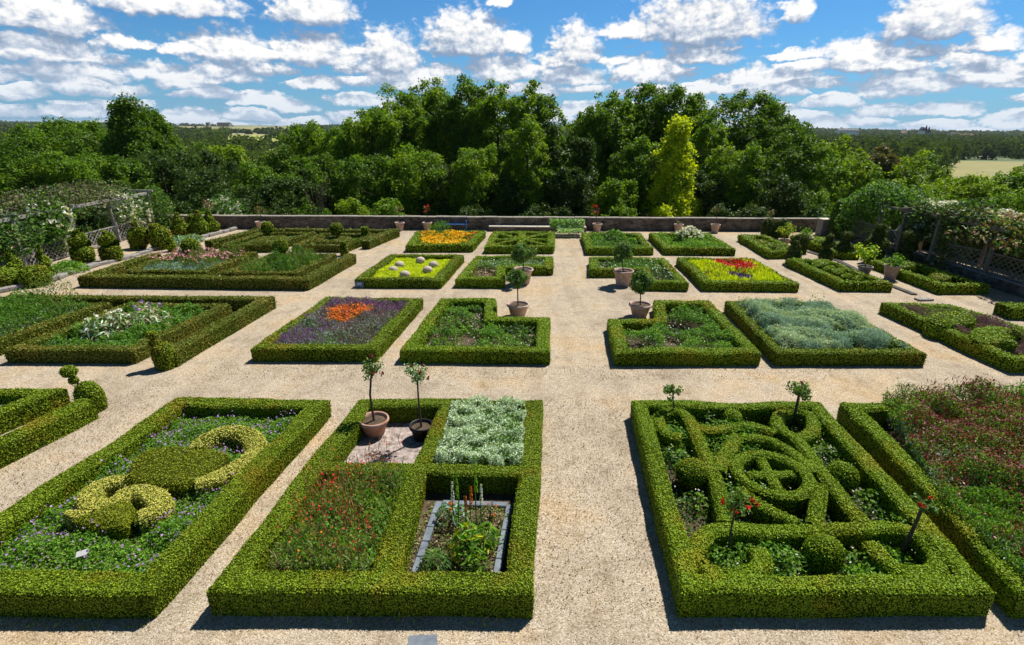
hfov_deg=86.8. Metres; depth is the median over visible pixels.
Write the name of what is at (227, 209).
flowering shrub
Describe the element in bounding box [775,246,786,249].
clipped mound
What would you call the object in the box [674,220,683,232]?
potted plant
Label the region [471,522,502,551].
leafy plant
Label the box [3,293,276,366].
box hedge
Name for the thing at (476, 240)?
box hedge
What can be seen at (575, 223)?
trailing plant
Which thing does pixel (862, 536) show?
knot hedge
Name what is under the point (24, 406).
box hedge
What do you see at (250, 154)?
woodland
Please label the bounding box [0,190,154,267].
pergola
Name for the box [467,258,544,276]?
shrub planting
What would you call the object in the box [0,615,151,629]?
hedge clippings
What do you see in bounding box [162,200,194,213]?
undergrowth shrub
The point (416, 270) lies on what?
lime planting
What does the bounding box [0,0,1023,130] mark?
sky
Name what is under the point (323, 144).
broad tree
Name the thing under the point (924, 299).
stone slab
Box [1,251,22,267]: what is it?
topiary
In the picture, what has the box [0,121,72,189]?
broad tree
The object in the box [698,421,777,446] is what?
knot hedge
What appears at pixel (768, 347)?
box hedge
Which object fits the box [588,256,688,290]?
box hedge
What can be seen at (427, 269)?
round stone
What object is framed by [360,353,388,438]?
potted rose
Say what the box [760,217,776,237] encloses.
topiary
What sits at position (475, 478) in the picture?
flower spire
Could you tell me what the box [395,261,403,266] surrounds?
round stone
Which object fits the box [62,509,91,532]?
clipped shrub
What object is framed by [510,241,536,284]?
potted tree
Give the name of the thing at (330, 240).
clipped mound
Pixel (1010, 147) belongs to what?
woodland
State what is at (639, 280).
potted tree
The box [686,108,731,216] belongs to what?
tall tree
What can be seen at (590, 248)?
box hedge
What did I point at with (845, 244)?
topiary
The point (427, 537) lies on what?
slate edging
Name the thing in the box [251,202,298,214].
undergrowth shrub
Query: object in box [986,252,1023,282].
lattice fence
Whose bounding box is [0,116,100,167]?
broad tree
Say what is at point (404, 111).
tall tree
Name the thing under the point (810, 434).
knot hedge
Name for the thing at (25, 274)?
topiary
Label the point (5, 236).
climbing rose
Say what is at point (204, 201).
potted rose
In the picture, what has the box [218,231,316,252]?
box hedge
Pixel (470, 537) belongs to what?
leafy plant
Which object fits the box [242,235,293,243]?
planting
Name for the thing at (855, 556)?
rose bush
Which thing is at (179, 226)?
topiary
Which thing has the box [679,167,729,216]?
broad tree
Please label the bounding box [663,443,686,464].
rose bush
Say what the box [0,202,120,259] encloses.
tall hedge
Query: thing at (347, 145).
tall tree
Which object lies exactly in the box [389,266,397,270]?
round stone
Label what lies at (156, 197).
leafy shrub
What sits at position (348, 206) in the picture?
undergrowth shrub
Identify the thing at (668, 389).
standard tree
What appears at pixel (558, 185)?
broad tree
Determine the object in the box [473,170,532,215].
broad tree
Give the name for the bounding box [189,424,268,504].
clipped shrub
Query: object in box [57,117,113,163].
broad tree
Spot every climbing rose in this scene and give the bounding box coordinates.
[0,208,46,265]
[12,190,76,253]
[86,185,157,233]
[892,197,1023,253]
[922,207,1023,271]
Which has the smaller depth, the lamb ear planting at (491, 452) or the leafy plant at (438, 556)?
the leafy plant at (438, 556)
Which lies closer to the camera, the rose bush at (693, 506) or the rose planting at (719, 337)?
the rose bush at (693, 506)
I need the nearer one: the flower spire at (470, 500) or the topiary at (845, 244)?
the flower spire at (470, 500)
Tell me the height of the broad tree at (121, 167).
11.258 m
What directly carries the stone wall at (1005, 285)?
on the gravel path at (574, 302)
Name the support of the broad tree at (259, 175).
on the valley ground at (1002, 158)
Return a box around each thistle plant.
[77,309,124,341]
[100,308,148,336]
[121,298,174,335]
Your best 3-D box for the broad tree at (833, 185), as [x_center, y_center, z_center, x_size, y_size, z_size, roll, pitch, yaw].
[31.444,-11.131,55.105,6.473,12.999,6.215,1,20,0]
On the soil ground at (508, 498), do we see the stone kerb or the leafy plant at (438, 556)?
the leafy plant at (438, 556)
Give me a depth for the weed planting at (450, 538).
9.72 m
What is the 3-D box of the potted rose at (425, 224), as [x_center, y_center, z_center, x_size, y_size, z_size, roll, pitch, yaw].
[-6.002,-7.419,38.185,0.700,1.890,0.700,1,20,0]
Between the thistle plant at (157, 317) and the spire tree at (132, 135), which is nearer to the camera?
the thistle plant at (157, 317)
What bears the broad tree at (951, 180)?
on the valley ground at (1002, 158)
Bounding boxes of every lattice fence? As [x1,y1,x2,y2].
[24,238,68,265]
[85,226,117,247]
[118,217,150,239]
[851,219,875,238]
[885,228,898,248]
[945,243,988,269]
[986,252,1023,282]
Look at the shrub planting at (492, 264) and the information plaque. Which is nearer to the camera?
the information plaque
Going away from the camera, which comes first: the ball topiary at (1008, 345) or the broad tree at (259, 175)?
the ball topiary at (1008, 345)
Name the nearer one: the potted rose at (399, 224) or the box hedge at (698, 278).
the box hedge at (698, 278)
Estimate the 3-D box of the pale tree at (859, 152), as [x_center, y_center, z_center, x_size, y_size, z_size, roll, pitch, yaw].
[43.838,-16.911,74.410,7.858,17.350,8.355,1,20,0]
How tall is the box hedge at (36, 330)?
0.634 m
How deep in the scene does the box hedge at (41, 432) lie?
12.50 m
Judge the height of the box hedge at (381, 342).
0.581 m
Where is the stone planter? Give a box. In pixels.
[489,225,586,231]
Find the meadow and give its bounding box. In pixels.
[228,135,277,142]
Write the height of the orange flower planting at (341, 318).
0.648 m
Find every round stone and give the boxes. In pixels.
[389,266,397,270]
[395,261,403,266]
[400,270,409,276]
[416,257,424,262]
[423,266,432,275]
[429,261,437,267]
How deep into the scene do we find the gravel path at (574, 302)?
14.40 m
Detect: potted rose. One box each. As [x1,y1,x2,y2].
[203,198,212,209]
[254,202,266,227]
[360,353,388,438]
[395,205,404,230]
[402,362,431,441]
[422,204,431,230]
[591,205,601,231]
[711,206,721,232]
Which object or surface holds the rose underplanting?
on the soil ground at (508, 498)
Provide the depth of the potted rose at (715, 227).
38.43 m
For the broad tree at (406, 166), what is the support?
on the valley ground at (1002, 158)
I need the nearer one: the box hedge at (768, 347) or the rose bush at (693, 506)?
the rose bush at (693, 506)
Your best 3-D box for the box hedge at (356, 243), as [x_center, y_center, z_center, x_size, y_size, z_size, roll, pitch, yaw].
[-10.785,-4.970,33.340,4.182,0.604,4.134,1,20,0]
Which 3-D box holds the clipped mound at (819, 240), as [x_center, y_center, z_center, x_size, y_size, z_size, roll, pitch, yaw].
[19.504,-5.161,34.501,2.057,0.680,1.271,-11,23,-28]
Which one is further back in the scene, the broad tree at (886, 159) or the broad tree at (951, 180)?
the broad tree at (886, 159)
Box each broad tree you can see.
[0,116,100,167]
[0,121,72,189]
[0,149,75,217]
[23,149,124,230]
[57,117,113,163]
[75,152,169,232]
[128,149,205,205]
[163,159,251,212]
[164,147,229,195]
[196,184,273,214]
[228,160,302,204]
[249,176,339,214]
[256,143,309,200]
[275,119,334,187]
[288,150,362,214]
[306,126,351,213]
[335,153,411,213]
[371,142,451,215]
[409,160,477,215]
[447,142,505,215]
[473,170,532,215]
[499,113,558,213]
[539,164,595,216]
[561,135,601,216]
[591,177,639,216]
[608,135,663,216]
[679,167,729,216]
[698,139,770,215]
[734,167,809,217]
[756,126,845,212]
[795,188,834,217]
[802,146,852,206]
[862,143,905,179]
[922,175,969,199]
[981,164,1023,211]
[984,187,1023,212]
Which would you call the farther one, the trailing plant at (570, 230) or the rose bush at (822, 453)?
the trailing plant at (570, 230)
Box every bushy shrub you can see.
[591,236,605,243]
[601,229,627,243]
[624,237,638,244]
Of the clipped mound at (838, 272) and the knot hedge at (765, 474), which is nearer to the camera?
the knot hedge at (765, 474)
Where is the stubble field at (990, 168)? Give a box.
[948,161,1023,180]
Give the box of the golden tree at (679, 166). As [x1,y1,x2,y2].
[641,113,704,216]
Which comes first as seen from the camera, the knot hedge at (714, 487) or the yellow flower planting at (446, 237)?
the knot hedge at (714, 487)
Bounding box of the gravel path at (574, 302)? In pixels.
[0,228,1023,644]
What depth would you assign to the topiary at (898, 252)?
31.54 m
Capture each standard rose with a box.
[720,484,758,558]
[784,380,812,425]
[898,492,938,555]
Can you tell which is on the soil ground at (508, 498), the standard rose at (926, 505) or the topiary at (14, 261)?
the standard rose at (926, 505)
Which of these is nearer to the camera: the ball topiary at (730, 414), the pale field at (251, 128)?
the ball topiary at (730, 414)
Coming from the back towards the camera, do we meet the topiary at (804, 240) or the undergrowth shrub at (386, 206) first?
the undergrowth shrub at (386, 206)
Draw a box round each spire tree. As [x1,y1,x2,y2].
[92,91,170,189]
[142,104,188,165]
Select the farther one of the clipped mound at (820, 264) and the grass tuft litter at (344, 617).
the clipped mound at (820, 264)
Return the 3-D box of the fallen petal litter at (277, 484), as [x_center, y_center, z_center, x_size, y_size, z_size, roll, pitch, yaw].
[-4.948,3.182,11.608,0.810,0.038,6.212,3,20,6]
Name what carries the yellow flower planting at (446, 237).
on the soil ground at (508, 498)
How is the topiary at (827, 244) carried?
on the gravel path at (574, 302)
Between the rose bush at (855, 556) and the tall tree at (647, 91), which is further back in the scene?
the tall tree at (647, 91)
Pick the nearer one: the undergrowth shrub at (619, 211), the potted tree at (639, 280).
the potted tree at (639, 280)
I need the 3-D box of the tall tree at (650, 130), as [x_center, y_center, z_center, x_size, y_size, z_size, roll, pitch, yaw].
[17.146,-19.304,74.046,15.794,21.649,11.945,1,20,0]
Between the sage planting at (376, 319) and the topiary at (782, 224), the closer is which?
the sage planting at (376, 319)
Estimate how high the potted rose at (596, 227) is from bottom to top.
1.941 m
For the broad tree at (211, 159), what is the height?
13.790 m
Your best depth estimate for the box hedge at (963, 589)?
8.33 m
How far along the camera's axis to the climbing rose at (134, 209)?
34.50 m
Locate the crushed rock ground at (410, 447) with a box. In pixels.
[344,423,423,463]
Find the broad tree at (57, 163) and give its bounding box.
[23,149,124,230]
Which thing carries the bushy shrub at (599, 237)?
on the soil ground at (508, 498)
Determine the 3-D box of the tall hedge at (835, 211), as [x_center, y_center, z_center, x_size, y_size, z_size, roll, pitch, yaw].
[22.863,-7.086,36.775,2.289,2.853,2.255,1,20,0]
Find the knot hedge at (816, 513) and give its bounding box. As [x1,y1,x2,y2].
[805,482,828,524]
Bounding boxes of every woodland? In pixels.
[0,120,509,128]
[0,124,567,139]
[0,131,378,156]
[2,144,372,208]
[520,124,1023,136]
[564,129,1023,140]
[710,135,1023,159]
[749,134,963,172]
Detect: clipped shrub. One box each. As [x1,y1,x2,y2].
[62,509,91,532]
[72,500,136,544]
[73,473,175,537]
[128,446,230,503]
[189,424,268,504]
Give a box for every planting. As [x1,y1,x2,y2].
[0,271,91,336]
[0,408,294,571]
[34,300,206,345]
[138,234,245,269]
[236,243,323,271]
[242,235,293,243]
[265,431,405,571]
[273,295,408,344]
[325,302,373,326]
[374,257,449,277]
[406,502,512,572]
[415,220,476,243]
[424,301,536,347]
[433,395,526,465]
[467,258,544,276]
[590,232,642,246]
[599,256,675,279]
[622,302,734,348]
[657,232,725,246]
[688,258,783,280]
[737,290,911,349]
[881,373,1023,573]
[901,303,1023,354]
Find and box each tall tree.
[329,106,414,199]
[365,83,435,195]
[402,77,464,182]
[402,104,508,208]
[425,73,498,184]
[462,77,533,184]
[504,79,567,193]
[559,111,601,194]
[565,101,627,215]
[592,90,650,206]
[595,97,680,216]
[612,80,676,192]
[647,81,715,190]
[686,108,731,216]
[705,89,789,193]
[753,113,817,180]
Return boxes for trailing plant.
[549,218,584,228]
[556,227,583,233]
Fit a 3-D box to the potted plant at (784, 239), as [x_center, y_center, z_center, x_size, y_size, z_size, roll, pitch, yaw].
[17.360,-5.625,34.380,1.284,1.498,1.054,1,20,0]
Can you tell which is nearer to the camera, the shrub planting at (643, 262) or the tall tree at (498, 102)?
the shrub planting at (643, 262)
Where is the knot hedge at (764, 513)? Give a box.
[733,486,800,524]
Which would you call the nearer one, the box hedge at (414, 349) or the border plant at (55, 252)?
the box hedge at (414, 349)
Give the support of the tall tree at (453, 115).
on the valley ground at (1002, 158)
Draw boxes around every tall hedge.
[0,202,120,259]
[828,198,866,238]
[884,195,1023,274]
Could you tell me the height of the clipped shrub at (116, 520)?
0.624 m
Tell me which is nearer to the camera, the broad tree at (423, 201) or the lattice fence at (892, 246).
the lattice fence at (892, 246)
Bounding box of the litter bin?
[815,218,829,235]
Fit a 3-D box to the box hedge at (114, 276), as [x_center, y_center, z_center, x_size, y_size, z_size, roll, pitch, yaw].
[-13.996,-2.647,26.682,11.314,0.694,5.355,1,20,0]
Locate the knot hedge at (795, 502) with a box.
[727,449,816,516]
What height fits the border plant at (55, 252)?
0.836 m
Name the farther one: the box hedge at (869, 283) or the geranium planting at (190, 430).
the box hedge at (869, 283)
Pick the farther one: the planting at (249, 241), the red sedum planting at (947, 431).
the planting at (249, 241)
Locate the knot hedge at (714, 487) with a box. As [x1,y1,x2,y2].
[652,407,734,524]
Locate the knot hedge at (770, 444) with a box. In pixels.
[741,433,817,477]
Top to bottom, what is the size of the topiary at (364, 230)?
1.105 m
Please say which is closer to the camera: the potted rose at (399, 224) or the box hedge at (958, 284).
the box hedge at (958, 284)
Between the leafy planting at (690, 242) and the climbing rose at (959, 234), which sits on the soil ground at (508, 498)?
the leafy planting at (690, 242)
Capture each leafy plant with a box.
[416,546,453,571]
[434,500,471,528]
[444,519,490,565]
[459,550,488,572]
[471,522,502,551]
[477,503,504,524]
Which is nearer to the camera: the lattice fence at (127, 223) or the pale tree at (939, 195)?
the lattice fence at (127, 223)
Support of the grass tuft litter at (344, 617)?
on the gravel path at (574, 302)
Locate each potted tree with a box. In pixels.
[505,268,529,316]
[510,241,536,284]
[612,241,633,286]
[628,269,654,318]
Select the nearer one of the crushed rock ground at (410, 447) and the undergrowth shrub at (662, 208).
the crushed rock ground at (410, 447)
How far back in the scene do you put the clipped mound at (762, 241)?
33.65 m
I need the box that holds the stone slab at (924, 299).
[914,297,933,300]
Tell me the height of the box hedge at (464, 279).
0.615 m
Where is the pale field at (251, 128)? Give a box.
[184,127,288,130]
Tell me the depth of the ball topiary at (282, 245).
28.40 m
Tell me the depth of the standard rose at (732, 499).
8.88 m
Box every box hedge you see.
[0,301,113,355]
[0,387,70,434]
[0,396,331,619]
[0,398,98,468]
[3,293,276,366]
[3,301,232,363]
[76,253,356,290]
[125,251,258,274]
[204,226,399,249]
[206,397,543,619]
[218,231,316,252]
[220,252,336,276]
[250,296,423,362]
[291,232,376,252]
[355,253,464,288]
[398,297,550,364]
[405,229,485,252]
[455,255,554,287]
[484,230,555,253]
[580,231,653,255]
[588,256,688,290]
[606,299,761,366]
[629,399,995,619]
[648,232,735,255]
[676,257,799,291]
[723,300,926,366]
[737,233,802,258]
[786,257,893,291]
[790,235,859,259]
[836,402,1023,619]
[868,259,990,294]
[878,301,1023,372]
[993,301,1023,319]
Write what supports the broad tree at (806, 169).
on the valley ground at (1002, 158)
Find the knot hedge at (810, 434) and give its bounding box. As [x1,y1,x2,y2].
[768,408,820,447]
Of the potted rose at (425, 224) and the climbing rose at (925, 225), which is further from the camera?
the potted rose at (425, 224)
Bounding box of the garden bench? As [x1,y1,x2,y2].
[441,216,466,230]
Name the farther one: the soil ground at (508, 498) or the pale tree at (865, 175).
the pale tree at (865, 175)
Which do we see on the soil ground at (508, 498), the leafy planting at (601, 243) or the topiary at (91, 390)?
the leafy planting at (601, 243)
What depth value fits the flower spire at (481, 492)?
9.69 m
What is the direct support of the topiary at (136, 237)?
on the gravel path at (574, 302)
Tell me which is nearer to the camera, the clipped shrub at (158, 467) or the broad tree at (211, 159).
the clipped shrub at (158, 467)
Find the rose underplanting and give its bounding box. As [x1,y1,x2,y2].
[650,414,921,576]
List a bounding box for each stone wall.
[156,214,817,231]
[850,233,1023,297]
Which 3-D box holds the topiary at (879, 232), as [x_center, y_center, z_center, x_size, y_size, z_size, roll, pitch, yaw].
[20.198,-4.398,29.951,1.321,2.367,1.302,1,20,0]
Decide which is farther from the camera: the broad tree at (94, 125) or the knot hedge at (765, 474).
the broad tree at (94, 125)
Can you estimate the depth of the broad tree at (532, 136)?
43.95 m
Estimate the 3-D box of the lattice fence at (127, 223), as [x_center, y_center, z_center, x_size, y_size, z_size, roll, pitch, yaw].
[-24.684,-6.217,35.541,0.070,0.950,3.423,0,20,-1]
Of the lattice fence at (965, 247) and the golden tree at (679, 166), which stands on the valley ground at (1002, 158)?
the golden tree at (679, 166)
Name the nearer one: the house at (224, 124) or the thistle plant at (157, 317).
the thistle plant at (157, 317)
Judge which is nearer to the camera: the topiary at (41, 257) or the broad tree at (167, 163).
the topiary at (41, 257)
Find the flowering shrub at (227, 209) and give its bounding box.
[200,192,248,214]
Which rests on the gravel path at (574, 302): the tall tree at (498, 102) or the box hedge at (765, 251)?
the box hedge at (765, 251)
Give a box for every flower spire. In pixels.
[451,472,458,526]
[451,481,453,524]
[463,495,467,521]
[469,486,472,527]
[473,455,477,525]
[479,484,482,527]
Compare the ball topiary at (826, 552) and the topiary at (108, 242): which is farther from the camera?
the topiary at (108, 242)
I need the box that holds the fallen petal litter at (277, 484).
[197,402,352,582]
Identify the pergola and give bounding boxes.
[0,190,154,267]
[877,201,1018,271]
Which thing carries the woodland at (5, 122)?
on the valley ground at (1002, 158)
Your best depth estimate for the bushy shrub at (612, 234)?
34.61 m
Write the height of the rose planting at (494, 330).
0.980 m
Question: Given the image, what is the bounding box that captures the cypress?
[543,121,563,209]
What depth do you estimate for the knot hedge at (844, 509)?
10.48 m
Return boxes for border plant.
[43,244,68,255]
[49,260,90,275]
[172,235,188,246]
[184,233,204,241]
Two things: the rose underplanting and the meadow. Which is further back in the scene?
the meadow
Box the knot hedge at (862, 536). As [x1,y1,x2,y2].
[689,519,951,576]
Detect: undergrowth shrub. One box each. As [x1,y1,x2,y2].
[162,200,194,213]
[204,198,240,214]
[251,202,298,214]
[291,195,331,214]
[334,197,370,214]
[366,197,406,215]
[440,204,496,215]
[518,202,572,216]
[598,197,639,216]
[650,203,676,216]
[706,201,770,217]
[800,202,829,217]
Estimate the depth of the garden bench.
38.61 m
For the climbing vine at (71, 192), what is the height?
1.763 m
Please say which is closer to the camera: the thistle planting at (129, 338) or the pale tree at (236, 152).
the thistle planting at (129, 338)
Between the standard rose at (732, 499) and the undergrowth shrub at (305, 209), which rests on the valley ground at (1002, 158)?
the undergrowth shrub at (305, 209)
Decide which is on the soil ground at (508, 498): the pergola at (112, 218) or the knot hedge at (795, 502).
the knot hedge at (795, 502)
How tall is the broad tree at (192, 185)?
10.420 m
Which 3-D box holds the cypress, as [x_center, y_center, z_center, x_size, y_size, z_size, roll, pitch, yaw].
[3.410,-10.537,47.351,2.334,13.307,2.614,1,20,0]
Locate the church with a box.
[917,126,930,134]
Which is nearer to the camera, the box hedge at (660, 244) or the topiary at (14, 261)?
the topiary at (14, 261)
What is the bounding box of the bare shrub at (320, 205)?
[296,162,331,214]
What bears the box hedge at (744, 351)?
on the gravel path at (574, 302)
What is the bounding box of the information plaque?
[355,282,362,288]
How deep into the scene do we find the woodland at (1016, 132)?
2279.26 m
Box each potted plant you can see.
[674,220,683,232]
[776,223,796,243]
[799,226,813,239]
[854,242,881,273]
[882,252,905,279]
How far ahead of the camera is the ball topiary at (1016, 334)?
17.98 m
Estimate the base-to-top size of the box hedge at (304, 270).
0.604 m
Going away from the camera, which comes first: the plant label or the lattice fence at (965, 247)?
the plant label
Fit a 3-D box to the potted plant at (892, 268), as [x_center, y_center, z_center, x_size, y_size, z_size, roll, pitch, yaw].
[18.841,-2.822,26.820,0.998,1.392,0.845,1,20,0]
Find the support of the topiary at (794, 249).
on the gravel path at (574, 302)
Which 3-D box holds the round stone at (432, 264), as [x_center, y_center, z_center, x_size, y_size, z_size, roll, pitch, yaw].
[-3.999,-2.861,27.582,0.488,0.561,0.476,1,20,0]
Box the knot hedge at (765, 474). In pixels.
[745,457,795,490]
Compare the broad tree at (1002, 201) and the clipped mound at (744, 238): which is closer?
the clipped mound at (744, 238)
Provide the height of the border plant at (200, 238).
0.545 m
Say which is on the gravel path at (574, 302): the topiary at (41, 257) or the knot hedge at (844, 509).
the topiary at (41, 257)
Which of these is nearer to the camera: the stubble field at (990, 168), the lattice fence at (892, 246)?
the lattice fence at (892, 246)
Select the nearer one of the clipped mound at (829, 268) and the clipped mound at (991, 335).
the clipped mound at (991, 335)
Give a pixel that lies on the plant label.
(80, 553)
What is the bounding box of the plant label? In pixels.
[75,549,87,557]
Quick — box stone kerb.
[0,227,236,292]
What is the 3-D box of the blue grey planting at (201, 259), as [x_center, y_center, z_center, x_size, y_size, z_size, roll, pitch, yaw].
[-16.267,-3.446,27.575,3.813,1.576,3.711,1,20,0]
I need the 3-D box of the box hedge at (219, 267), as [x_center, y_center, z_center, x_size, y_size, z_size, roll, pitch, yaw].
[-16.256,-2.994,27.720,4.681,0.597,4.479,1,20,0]
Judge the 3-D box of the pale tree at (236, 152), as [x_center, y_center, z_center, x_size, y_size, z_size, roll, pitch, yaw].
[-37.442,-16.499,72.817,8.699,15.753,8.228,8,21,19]
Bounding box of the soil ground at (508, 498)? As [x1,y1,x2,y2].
[0,238,1023,576]
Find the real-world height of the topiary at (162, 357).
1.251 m
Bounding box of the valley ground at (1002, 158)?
[127,125,1023,229]
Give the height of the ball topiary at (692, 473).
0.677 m
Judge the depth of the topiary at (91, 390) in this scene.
13.65 m
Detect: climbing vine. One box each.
[0,179,131,222]
[834,179,935,238]
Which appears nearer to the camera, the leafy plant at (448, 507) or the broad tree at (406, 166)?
the leafy plant at (448, 507)
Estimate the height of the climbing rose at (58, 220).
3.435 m
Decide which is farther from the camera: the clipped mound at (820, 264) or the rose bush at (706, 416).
the clipped mound at (820, 264)
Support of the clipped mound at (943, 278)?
on the soil ground at (508, 498)
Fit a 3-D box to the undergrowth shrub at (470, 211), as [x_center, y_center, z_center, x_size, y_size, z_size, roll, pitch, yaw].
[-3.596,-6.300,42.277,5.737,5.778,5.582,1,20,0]
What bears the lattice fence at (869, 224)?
attached to the pergola at (934, 240)
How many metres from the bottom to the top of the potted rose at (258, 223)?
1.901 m
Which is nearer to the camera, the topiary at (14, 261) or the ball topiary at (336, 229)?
the topiary at (14, 261)
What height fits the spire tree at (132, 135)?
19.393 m
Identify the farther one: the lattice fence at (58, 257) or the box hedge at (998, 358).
the lattice fence at (58, 257)
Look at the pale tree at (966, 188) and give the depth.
50.07 m
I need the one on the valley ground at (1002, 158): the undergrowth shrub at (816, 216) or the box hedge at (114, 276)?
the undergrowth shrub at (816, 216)
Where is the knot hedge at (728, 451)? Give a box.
[714,432,743,482]
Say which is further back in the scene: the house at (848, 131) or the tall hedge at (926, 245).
the house at (848, 131)
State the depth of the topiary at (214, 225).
36.40 m
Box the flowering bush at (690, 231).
[673,225,704,241]
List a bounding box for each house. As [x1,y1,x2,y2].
[217,122,231,126]
[835,128,858,134]
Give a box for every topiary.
[0,267,18,286]
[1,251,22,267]
[14,264,52,287]
[34,245,55,273]
[58,365,107,412]
[66,228,95,262]
[97,229,124,261]
[124,220,148,249]
[145,330,176,370]
[147,223,172,249]
[165,236,176,251]
[169,212,189,237]
[180,237,200,255]
[186,213,193,234]
[190,210,209,234]
[204,208,219,232]
[261,221,273,235]
[270,238,288,254]
[329,222,343,236]
[339,241,348,255]
[360,225,369,236]
[674,457,708,490]
[723,408,741,423]
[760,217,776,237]
[773,218,791,239]
[784,240,801,263]
[790,232,810,253]
[800,532,845,574]
[817,233,835,260]
[826,460,860,492]
[833,230,855,252]
[863,221,890,262]
[891,239,902,257]
[899,229,924,260]
[997,339,1018,352]
[1006,328,1023,341]
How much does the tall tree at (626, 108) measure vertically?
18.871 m
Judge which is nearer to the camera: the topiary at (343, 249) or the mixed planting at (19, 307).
the mixed planting at (19, 307)
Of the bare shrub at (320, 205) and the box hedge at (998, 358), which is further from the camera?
the bare shrub at (320, 205)
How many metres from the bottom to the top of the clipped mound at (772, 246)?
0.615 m
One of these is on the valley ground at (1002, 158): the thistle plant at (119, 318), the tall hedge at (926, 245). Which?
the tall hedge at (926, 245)
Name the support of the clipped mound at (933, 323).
on the soil ground at (508, 498)
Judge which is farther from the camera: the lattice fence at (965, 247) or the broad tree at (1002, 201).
the broad tree at (1002, 201)
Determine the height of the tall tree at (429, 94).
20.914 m
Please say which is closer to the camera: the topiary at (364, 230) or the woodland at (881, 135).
the topiary at (364, 230)
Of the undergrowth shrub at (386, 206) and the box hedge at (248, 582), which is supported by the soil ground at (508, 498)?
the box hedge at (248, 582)
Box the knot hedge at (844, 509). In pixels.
[787,433,872,522]
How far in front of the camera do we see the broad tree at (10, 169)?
47.16 m
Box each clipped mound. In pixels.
[250,234,286,244]
[314,235,352,243]
[741,235,756,244]
[755,239,768,243]
[764,242,780,249]
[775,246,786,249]
[811,236,824,243]
[812,260,827,269]
[822,265,835,273]
[830,268,845,276]
[840,272,852,280]
[851,275,863,280]
[901,260,917,272]
[922,310,977,340]
[927,272,951,282]
[965,325,1017,355]
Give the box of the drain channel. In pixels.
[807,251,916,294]
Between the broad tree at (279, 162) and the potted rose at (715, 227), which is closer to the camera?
the potted rose at (715, 227)
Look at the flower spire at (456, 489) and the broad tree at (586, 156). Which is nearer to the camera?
the flower spire at (456, 489)
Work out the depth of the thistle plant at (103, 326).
18.06 m
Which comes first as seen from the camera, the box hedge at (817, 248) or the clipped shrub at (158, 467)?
the clipped shrub at (158, 467)
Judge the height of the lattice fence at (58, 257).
0.950 m
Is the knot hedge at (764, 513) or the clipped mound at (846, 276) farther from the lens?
the clipped mound at (846, 276)
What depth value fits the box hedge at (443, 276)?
24.98 m
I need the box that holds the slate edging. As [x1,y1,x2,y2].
[411,500,512,572]
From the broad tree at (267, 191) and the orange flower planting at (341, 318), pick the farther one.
the broad tree at (267, 191)
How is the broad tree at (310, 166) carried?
on the valley ground at (1002, 158)
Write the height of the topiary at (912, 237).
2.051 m
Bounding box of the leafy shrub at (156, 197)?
[137,185,173,228]
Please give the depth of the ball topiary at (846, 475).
10.87 m
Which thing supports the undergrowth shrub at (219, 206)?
on the valley ground at (1002, 158)
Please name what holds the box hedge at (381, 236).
on the gravel path at (574, 302)
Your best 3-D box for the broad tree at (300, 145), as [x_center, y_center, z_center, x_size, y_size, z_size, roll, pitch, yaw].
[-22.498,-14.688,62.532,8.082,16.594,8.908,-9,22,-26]
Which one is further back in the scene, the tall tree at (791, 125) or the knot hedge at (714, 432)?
the tall tree at (791, 125)
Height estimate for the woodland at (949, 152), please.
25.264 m
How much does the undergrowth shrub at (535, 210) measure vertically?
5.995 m
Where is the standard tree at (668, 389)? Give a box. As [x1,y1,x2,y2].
[663,384,683,409]
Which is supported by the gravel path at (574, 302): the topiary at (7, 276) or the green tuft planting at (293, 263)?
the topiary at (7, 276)
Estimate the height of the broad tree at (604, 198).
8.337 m
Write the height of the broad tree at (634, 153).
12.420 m
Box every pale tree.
[193,139,252,187]
[817,133,869,191]
[831,156,882,231]
[863,178,933,230]
[875,147,954,194]
[919,185,966,202]
[933,172,1018,208]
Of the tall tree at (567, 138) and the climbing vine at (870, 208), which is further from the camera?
the tall tree at (567, 138)
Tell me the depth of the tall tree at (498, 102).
54.28 m
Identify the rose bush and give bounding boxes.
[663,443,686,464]
[675,489,710,520]
[699,411,715,425]
[753,416,762,423]
[769,548,803,575]
[812,444,835,462]
[843,547,871,574]
[850,488,885,514]
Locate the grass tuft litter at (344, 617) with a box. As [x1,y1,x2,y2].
[210,608,513,625]
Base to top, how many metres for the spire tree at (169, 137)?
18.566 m
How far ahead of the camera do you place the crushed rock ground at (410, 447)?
12.47 m
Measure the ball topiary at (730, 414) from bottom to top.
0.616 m
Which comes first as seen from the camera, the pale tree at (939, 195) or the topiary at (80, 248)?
the topiary at (80, 248)
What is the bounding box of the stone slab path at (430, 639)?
[408,634,437,644]
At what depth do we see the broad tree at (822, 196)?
42.67 m
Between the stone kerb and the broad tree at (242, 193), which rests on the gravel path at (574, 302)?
the stone kerb
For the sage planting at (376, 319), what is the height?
0.712 m
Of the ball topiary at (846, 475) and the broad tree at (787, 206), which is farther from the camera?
the broad tree at (787, 206)
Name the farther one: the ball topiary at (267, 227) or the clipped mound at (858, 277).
the ball topiary at (267, 227)

